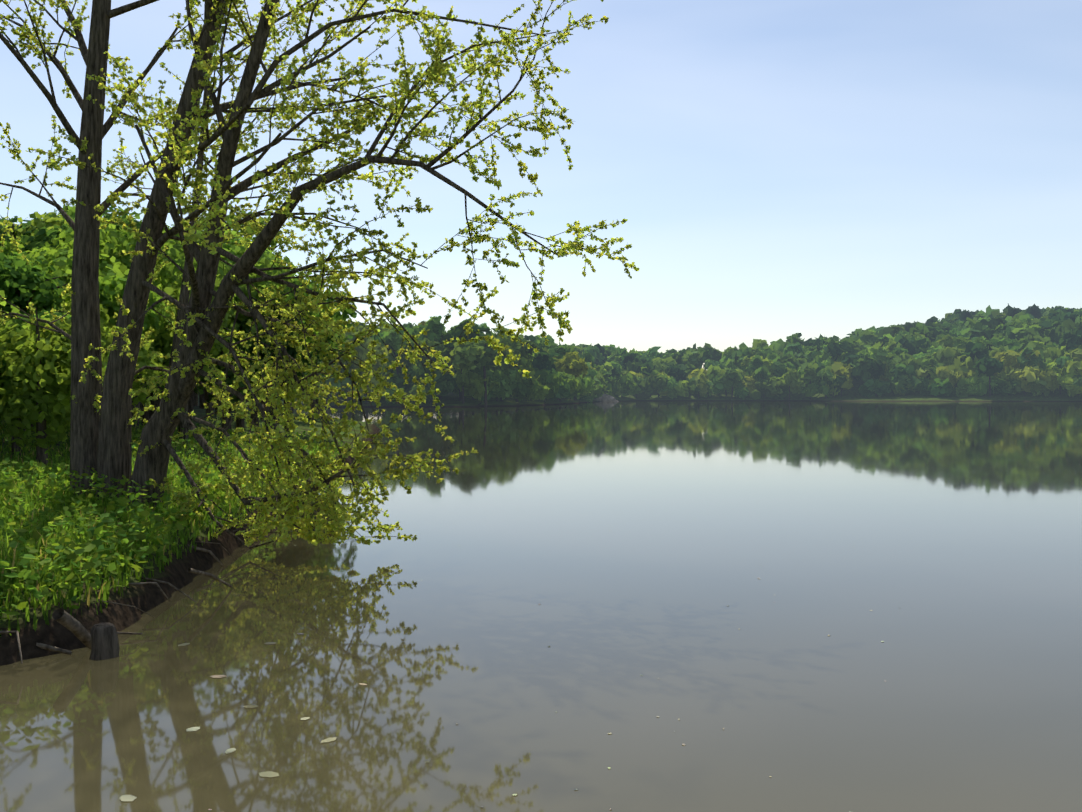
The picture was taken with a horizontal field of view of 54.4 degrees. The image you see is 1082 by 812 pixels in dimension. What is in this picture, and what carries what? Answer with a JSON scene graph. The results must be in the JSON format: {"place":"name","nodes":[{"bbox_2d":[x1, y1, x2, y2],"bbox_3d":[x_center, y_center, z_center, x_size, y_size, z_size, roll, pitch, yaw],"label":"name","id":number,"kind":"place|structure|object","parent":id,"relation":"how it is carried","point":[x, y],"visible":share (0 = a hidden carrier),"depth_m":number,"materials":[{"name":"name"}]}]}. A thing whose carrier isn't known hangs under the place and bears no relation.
{"place":"outdoors","nodes":[
{"label":"outdoors","id":0,"kind":"place"},
{"bbox_2d":[0,401,1081,811],"bbox_3d":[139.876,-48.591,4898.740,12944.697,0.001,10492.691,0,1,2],"label":"lake water","id":1,"kind":"structure","parent":0,"point":[640,581],"depth_m":7.77,"materials":[{"name":"grey liquid"}]},
{"bbox_2d":[119,508,883,809],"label":"floating leaves","id":2,"kind":"object","parent":1,"relation":"on","point":[230,750],"visible":0.81,"depth_m":5.46,"materials":[{"name":"beige plant"}]},
{"bbox_2d":[0,378,1081,665],"bbox_3d":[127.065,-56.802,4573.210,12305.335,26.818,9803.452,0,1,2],"label":"terrain","id":3,"kind":"structure","parent":0,"point":[142,598],"depth_m":11.42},
{"bbox_2d":[89,623,119,660],"bbox_3d":[-2.995,1.734,7.210,0.191,0.484,0.187,0,1,39],"label":"stump","id":4,"kind":"object","parent":3,"relation":"on","point":[104,642],"visible":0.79,"depth_m":7.15,"materials":[{"name":"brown wood"}]},
{"bbox_2d":[0,541,234,663],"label":"bank roots","id":5,"kind":"object","parent":3,"relation":"on","point":[139,583],"visible":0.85,"depth_m":8.80,"materials":[{"name":"brown wood"}]},
{"bbox_2d":[36,568,231,654],"bbox_3d":[-3.072,1.532,8.421,0.698,0.358,2.644,0,1,21],"label":"driftwood","id":6,"kind":"object","parent":3,"relation":"on","point":[74,626],"visible":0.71,"depth_m":7.26,"materials":[{"name":"brown wood"}]},
{"bbox_2d":[0,420,342,622],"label":"undergrowth plants","id":7,"kind":"object","parent":3,"relation":"on","point":[101,525],"visible":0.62,"depth_m":10.13,"materials":[{"name":"green plant"}]},
{"bbox_2d":[0,420,348,636],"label":"bank grass","id":8,"kind":"structure","parent":3,"relation":"on","point":[11,592],"depth_m":11.36,"materials":[{"name":"green plant"}]},
{"bbox_2d":[0,204,356,465],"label":"bushes","id":9,"kind":"object","parent":3,"relation":"on","point":[45,246],"depth_m":22.28,"materials":[{"name":"green plant"}]},
{"bbox_2d":[0,0,638,548],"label":"tree","id":10,"kind":"object","parent":3,"relation":"on","point":[262,508],"depth_m":11.97,"materials":[{"name":"green plant"}]},
{"bbox_2d":[198,316,627,405],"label":"shore trees","id":11,"kind":"object","parent":3,"relation":"on","point":[555,370],"depth_m":171.23,"materials":[{"name":"green plant"}]},
{"bbox_2d":[594,394,618,401],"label":"rock","id":12,"kind":"object","parent":3,"relation":"on","point":[606,398],"visible":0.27,"depth_m":293.97,"materials":[{"name":"grey stone"}]},
{"bbox_2d":[570,304,1081,401],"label":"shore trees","id":13,"kind":"object","parent":3,"relation":"on","point":[1009,349],"materials":[{"name":"green plant"}]},
{"bbox_2d":[0,0,1081,369],"label":"sky","id":14,"kind":"structure","parent":0,"point":[776,170],"materials":[{"name":"blue"}]}
]}

